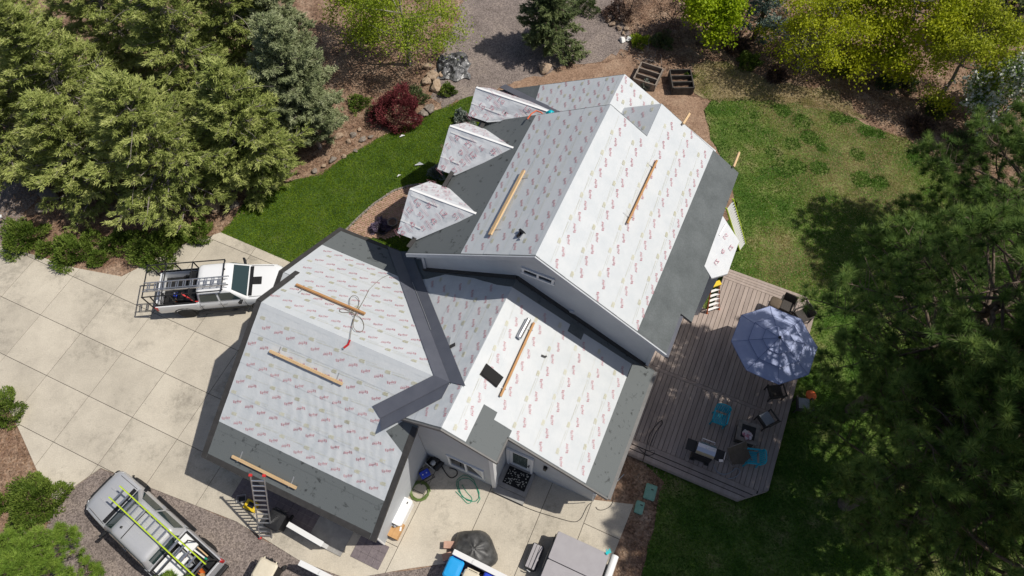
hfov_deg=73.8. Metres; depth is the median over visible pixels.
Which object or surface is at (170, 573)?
pine tree
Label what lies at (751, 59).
shrub
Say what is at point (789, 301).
wicker chair
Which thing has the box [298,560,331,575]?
screen wall
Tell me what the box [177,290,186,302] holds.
black case
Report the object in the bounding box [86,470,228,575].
pickup truck
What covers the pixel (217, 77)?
conifer tree
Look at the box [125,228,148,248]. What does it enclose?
shrub
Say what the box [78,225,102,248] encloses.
shrub
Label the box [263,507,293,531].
wheeled cart
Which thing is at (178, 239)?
shrub
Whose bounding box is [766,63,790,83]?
shrub
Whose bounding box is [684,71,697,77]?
garden plant
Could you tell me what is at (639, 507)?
utility lid
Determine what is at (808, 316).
wicker chair
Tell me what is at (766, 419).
wicker chair
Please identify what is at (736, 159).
toe board
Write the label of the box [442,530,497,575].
covered pile
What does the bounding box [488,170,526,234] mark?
toe board
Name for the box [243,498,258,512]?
tool case
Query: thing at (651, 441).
power cable
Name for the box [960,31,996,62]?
shrub
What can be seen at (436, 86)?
rock
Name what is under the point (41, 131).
conifer tree
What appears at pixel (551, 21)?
spruce tree
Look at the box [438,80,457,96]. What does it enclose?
shrub
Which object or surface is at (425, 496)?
hose coil
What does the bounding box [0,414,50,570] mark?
corner litter
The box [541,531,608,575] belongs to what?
hot tub
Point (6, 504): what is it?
shrub
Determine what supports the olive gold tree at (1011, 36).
on the ground at (364, 66)
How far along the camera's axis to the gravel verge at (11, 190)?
34.27 m
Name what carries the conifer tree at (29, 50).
on the ground at (364, 66)
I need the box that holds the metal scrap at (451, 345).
[447,337,454,347]
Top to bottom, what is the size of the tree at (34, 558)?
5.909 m
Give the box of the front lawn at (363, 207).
[222,96,479,261]
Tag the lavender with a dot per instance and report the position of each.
(380, 224)
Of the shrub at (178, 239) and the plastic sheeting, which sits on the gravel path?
the plastic sheeting
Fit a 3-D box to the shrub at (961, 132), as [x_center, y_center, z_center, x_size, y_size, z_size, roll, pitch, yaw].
[23.625,-7.594,35.295,2.058,0.835,2.220,0,62,0]
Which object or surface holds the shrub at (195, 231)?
on the ground at (364, 66)
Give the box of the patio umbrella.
[731,306,817,384]
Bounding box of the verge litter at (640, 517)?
[615,462,666,575]
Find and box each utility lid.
[634,500,644,514]
[643,483,657,500]
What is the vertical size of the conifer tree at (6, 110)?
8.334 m
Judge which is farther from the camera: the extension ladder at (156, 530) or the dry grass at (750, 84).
the dry grass at (750, 84)
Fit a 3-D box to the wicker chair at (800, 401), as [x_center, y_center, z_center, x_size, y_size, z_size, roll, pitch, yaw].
[12.224,4.918,28.580,0.690,0.860,0.666,8,62,5]
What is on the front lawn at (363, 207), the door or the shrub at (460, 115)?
the shrub at (460, 115)
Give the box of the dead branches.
[621,37,670,70]
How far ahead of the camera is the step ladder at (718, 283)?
29.98 m
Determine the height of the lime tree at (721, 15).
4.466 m
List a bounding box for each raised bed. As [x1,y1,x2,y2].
[632,62,663,90]
[667,69,694,94]
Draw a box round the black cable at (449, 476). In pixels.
[442,467,457,477]
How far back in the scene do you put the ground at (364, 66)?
37.42 m
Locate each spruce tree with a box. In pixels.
[516,0,590,65]
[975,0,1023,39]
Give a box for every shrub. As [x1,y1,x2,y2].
[0,216,51,261]
[0,385,28,430]
[0,492,12,516]
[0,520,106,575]
[3,470,75,534]
[34,239,54,259]
[47,230,93,273]
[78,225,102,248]
[85,247,112,268]
[97,227,128,257]
[123,223,181,272]
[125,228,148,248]
[165,229,187,250]
[177,216,213,246]
[347,93,372,116]
[365,105,387,120]
[408,84,431,103]
[425,163,445,179]
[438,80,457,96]
[454,107,476,124]
[566,0,601,18]
[601,0,632,24]
[613,0,656,20]
[647,0,691,37]
[649,29,673,50]
[719,35,750,57]
[736,50,763,71]
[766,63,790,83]
[825,50,861,78]
[874,71,898,90]
[896,76,920,95]
[905,112,937,137]
[917,94,953,120]
[947,128,985,159]
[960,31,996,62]
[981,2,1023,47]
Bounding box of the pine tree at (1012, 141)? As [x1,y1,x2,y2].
[890,98,1023,308]
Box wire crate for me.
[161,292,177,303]
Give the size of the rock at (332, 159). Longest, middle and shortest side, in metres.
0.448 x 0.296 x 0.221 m
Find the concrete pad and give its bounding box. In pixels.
[307,516,352,556]
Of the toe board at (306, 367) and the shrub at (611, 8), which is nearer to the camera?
the toe board at (306, 367)
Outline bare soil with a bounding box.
[497,58,736,210]
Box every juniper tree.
[231,0,318,59]
[244,9,344,142]
[274,79,349,148]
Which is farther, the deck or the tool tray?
the deck
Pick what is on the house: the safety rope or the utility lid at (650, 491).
the safety rope
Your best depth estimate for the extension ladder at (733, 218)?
29.63 m
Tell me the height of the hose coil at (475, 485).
0.047 m
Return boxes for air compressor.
[425,457,443,470]
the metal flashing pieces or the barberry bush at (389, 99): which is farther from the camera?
the barberry bush at (389, 99)
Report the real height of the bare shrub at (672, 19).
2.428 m
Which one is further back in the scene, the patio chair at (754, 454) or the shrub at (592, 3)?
the shrub at (592, 3)
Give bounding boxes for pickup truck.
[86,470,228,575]
[141,257,282,316]
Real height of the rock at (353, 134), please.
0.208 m
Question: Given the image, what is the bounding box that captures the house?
[201,74,738,544]
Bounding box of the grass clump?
[630,33,650,49]
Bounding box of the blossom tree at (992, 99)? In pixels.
[952,48,1023,135]
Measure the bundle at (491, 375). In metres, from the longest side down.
0.800 x 0.460 x 0.070 m
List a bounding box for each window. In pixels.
[446,454,484,479]
[521,266,554,285]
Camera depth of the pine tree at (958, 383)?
19.84 m
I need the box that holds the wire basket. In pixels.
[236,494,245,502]
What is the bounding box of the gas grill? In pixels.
[685,438,725,465]
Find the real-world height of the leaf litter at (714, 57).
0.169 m
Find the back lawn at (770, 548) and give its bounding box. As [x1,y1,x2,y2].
[641,99,1023,575]
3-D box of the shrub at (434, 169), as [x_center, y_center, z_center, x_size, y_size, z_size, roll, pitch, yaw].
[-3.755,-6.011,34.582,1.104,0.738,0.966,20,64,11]
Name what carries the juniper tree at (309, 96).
on the ground at (364, 66)
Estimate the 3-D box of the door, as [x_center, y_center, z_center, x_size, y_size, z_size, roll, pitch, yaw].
[0.300,6.784,26.625,0.900,2.080,0.115,21,64,11]
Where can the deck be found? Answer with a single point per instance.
(702, 371)
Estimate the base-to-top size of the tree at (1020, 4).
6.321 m
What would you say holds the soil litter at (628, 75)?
on the bare soil
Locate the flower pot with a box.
[387,217,397,228]
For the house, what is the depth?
25.00 m
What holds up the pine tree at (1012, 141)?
on the back lawn at (770, 548)
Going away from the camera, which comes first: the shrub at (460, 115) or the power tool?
the power tool
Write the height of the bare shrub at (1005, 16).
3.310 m
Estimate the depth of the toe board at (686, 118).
27.35 m
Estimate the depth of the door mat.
27.32 m
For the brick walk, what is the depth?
33.74 m
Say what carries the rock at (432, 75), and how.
on the ground at (364, 66)
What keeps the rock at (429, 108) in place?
on the front lawn at (363, 207)
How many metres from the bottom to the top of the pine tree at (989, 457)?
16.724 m
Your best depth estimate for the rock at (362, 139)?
35.85 m
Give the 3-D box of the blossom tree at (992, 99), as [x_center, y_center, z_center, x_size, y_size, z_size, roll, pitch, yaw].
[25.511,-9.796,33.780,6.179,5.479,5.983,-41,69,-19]
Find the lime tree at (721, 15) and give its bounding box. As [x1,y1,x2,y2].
[673,0,757,54]
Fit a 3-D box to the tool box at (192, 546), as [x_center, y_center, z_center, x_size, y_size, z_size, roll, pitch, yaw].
[-12.046,9.621,25.602,0.660,0.545,0.400,33,67,16]
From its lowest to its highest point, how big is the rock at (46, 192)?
0.525 m
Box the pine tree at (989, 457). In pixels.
[876,410,1023,575]
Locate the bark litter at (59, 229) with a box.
[0,76,440,267]
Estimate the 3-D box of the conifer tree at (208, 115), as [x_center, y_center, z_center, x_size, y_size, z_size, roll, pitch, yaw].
[-12.713,-6.940,31.867,4.582,6.436,4.422,0,62,0]
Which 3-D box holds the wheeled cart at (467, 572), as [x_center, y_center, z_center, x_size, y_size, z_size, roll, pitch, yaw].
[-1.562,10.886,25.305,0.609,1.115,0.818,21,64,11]
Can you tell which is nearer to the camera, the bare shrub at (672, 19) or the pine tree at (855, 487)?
the pine tree at (855, 487)
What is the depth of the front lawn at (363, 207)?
34.40 m
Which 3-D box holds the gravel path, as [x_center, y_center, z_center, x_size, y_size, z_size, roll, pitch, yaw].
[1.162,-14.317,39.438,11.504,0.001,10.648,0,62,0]
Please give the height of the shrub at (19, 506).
1.446 m
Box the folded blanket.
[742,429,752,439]
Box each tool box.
[154,555,190,575]
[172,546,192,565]
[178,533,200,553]
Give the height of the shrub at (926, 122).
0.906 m
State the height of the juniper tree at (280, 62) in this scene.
7.962 m
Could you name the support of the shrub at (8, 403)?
on the ground at (364, 66)
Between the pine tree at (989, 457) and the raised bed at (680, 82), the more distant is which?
the raised bed at (680, 82)
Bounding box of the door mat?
[503,466,530,491]
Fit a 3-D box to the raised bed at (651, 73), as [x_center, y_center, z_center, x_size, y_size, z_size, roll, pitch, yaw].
[7.504,-11.701,37.718,1.310,0.450,1.410,22,64,11]
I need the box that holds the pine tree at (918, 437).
[845,319,1023,575]
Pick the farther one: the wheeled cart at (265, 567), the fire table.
the fire table
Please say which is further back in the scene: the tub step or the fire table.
the fire table
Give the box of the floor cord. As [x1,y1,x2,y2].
[491,491,590,521]
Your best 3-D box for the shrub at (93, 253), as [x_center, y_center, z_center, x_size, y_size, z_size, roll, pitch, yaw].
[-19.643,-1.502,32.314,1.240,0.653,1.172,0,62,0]
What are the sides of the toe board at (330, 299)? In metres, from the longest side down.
3.030 x 0.361 x 0.150 m
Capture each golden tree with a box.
[746,0,896,80]
[801,0,903,44]
[833,0,989,94]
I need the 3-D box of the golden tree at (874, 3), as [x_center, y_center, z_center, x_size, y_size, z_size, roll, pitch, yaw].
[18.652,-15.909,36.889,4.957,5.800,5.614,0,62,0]
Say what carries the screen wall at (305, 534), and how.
on the driveway
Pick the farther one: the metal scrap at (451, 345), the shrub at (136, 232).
the shrub at (136, 232)
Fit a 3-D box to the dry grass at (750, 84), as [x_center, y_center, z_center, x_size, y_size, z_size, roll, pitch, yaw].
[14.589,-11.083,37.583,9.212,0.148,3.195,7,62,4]
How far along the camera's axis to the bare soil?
37.59 m
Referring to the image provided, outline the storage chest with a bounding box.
[392,497,413,526]
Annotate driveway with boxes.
[0,232,633,575]
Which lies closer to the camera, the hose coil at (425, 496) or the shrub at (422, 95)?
the hose coil at (425, 496)
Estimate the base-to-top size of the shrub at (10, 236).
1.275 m
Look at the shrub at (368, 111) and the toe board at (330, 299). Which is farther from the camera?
the shrub at (368, 111)
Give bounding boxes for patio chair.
[709,403,731,428]
[742,448,766,467]
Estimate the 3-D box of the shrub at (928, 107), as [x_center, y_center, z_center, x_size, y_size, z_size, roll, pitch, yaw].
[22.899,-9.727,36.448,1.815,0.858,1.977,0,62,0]
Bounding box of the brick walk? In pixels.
[346,183,422,239]
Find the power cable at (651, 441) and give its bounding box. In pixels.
[639,420,662,461]
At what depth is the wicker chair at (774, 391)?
28.40 m
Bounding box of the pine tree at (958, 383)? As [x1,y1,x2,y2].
[884,268,1023,538]
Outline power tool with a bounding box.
[196,568,204,573]
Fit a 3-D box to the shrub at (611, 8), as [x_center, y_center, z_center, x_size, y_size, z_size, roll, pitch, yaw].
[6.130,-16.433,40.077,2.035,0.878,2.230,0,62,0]
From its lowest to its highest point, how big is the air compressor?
0.732 m
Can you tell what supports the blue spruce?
on the ground at (364, 66)
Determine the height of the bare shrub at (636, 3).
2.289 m
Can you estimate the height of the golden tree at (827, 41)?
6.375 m
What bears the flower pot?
on the brick walk
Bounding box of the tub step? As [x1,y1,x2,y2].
[524,543,543,571]
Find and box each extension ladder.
[108,486,205,575]
[142,275,228,292]
[249,474,272,538]
[725,198,745,250]
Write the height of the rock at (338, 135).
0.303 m
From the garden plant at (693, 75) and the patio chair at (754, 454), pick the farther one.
the garden plant at (693, 75)
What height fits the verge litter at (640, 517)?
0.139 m
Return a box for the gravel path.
[431,0,630,108]
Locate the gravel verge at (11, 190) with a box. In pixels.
[0,175,39,244]
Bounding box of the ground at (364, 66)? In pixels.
[0,0,1023,575]
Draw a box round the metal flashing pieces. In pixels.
[516,318,530,338]
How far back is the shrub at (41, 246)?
32.53 m
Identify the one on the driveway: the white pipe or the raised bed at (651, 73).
the white pipe
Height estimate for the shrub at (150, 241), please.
1.310 m
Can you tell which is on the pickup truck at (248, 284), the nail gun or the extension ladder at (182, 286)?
the extension ladder at (182, 286)
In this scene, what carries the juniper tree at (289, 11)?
on the ground at (364, 66)
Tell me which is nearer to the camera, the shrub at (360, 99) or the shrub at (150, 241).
the shrub at (150, 241)
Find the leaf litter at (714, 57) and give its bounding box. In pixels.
[628,0,1022,183]
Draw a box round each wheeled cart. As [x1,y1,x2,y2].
[251,556,286,575]
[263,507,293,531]
[442,555,463,575]
[462,567,479,575]
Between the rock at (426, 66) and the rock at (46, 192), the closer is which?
the rock at (46, 192)
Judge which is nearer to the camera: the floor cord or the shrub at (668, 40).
the floor cord
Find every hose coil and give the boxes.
[410,480,430,500]
[456,475,479,502]
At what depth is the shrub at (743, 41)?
38.68 m
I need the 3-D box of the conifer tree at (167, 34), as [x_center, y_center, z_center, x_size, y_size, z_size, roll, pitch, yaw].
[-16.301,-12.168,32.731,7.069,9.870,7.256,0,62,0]
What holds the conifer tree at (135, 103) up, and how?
on the ground at (364, 66)
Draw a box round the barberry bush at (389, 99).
[366,80,423,135]
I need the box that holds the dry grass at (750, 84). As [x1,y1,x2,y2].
[694,61,861,117]
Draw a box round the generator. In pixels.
[419,464,434,484]
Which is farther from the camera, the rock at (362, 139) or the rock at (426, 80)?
the rock at (426, 80)
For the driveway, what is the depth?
28.92 m
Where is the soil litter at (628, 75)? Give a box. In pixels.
[494,56,705,139]
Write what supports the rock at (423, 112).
on the ground at (364, 66)
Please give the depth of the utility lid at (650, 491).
27.27 m
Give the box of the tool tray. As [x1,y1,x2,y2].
[192,546,215,568]
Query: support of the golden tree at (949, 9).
on the ground at (364, 66)
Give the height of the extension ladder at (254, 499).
3.902 m
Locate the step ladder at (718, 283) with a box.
[706,280,721,313]
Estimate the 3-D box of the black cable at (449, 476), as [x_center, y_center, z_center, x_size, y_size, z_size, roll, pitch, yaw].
[-2.572,7.495,27.732,0.741,0.038,0.404,12,63,7]
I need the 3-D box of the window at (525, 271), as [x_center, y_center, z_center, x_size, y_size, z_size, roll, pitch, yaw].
[0.919,-0.422,24.352,1.289,0.419,0.060,21,64,11]
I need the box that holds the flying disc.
[806,390,816,399]
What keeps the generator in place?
on the driveway
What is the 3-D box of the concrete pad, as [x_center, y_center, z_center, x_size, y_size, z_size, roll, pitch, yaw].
[-7.079,9.656,26.585,1.500,0.060,1.000,21,64,11]
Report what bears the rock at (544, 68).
on the gravel path
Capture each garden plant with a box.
[639,78,649,90]
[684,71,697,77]
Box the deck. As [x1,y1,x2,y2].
[627,269,812,501]
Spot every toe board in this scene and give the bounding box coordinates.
[231,451,296,488]
[269,346,342,384]
[295,283,365,316]
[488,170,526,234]
[498,322,534,396]
[623,160,657,223]
[682,112,690,124]
[732,152,739,167]
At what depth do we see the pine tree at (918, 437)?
18.53 m
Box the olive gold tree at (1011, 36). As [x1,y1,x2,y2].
[904,0,1023,120]
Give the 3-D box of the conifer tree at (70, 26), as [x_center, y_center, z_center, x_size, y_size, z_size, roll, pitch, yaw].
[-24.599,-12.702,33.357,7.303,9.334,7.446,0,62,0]
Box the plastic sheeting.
[437,52,470,80]
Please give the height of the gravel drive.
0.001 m
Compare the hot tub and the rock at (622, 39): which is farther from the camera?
the rock at (622, 39)
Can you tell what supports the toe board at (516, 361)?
on the house
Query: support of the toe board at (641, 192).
on the house
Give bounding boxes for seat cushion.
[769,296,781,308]
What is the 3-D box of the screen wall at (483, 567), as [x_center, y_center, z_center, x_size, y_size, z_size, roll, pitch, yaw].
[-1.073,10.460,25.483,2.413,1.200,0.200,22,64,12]
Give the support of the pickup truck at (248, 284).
on the driveway
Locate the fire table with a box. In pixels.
[733,419,760,446]
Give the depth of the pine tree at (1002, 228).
20.72 m
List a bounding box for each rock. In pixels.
[34,200,49,212]
[38,187,59,201]
[196,194,220,212]
[225,199,238,209]
[329,156,336,162]
[335,133,343,138]
[350,132,356,137]
[359,136,365,141]
[417,108,428,115]
[421,76,430,85]
[423,63,432,69]
[424,104,433,113]
[426,70,438,80]
[430,78,440,92]
[539,63,551,74]
[619,37,625,42]
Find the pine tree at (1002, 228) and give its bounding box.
[796,182,1023,453]
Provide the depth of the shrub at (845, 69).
37.87 m
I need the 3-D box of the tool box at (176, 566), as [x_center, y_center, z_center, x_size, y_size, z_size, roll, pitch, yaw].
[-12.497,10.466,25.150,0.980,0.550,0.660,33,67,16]
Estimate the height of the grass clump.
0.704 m
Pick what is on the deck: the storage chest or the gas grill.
the gas grill
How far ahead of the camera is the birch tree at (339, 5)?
37.16 m
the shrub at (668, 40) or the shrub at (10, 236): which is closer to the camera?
the shrub at (10, 236)
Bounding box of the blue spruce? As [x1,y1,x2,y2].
[739,0,790,44]
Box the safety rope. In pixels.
[339,290,368,336]
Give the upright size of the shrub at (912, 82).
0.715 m
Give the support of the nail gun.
on the house
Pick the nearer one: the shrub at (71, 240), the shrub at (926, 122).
the shrub at (71, 240)
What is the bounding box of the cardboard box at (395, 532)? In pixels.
[387,524,404,540]
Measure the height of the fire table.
0.631 m
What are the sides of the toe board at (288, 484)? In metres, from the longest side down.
2.770 x 0.361 x 0.150 m
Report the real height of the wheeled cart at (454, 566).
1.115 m
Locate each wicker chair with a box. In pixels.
[753,409,780,430]
[764,383,788,401]
[779,292,798,314]
[791,303,816,322]
[792,396,814,414]
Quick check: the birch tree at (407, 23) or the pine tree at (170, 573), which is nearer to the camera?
the pine tree at (170, 573)
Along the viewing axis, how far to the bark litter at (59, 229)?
34.47 m
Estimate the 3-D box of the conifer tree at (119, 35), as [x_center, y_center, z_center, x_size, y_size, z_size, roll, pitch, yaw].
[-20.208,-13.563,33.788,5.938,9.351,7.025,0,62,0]
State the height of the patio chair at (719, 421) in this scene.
0.952 m
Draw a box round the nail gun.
[516,228,525,239]
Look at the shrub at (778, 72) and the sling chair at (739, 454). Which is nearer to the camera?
the sling chair at (739, 454)
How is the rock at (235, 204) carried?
on the ground at (364, 66)
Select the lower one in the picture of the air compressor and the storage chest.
the storage chest
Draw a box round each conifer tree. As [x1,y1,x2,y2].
[0,0,95,124]
[0,0,138,172]
[0,77,47,190]
[12,86,146,232]
[40,0,190,90]
[74,66,249,236]
[107,0,250,125]
[182,0,264,91]
[184,53,314,213]
[189,90,296,212]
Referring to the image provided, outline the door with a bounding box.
[509,451,530,471]
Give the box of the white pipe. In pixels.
[604,554,618,575]
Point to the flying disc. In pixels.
(810, 394)
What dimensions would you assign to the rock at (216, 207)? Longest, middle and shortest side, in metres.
1.200 x 1.052 x 0.791 m
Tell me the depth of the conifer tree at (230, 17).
33.44 m
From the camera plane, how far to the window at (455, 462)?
26.50 m
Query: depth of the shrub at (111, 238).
32.61 m
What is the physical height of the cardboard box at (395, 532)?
0.337 m
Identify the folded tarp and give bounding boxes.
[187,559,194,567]
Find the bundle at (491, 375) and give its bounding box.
[480,363,503,387]
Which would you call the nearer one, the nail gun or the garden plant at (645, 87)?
the nail gun
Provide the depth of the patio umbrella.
27.51 m
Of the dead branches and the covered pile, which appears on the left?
the covered pile
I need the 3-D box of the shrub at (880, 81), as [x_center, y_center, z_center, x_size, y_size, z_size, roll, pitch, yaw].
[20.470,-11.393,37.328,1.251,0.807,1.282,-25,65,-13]
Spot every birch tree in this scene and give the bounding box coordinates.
[318,0,406,50]
[326,0,484,72]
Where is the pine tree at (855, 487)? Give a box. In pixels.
[796,325,1023,575]
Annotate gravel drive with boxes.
[40,468,483,575]
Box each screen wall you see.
[286,522,328,548]
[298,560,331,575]
[452,549,506,575]
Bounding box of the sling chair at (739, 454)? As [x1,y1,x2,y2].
[725,440,752,469]
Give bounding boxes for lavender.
[369,216,391,234]

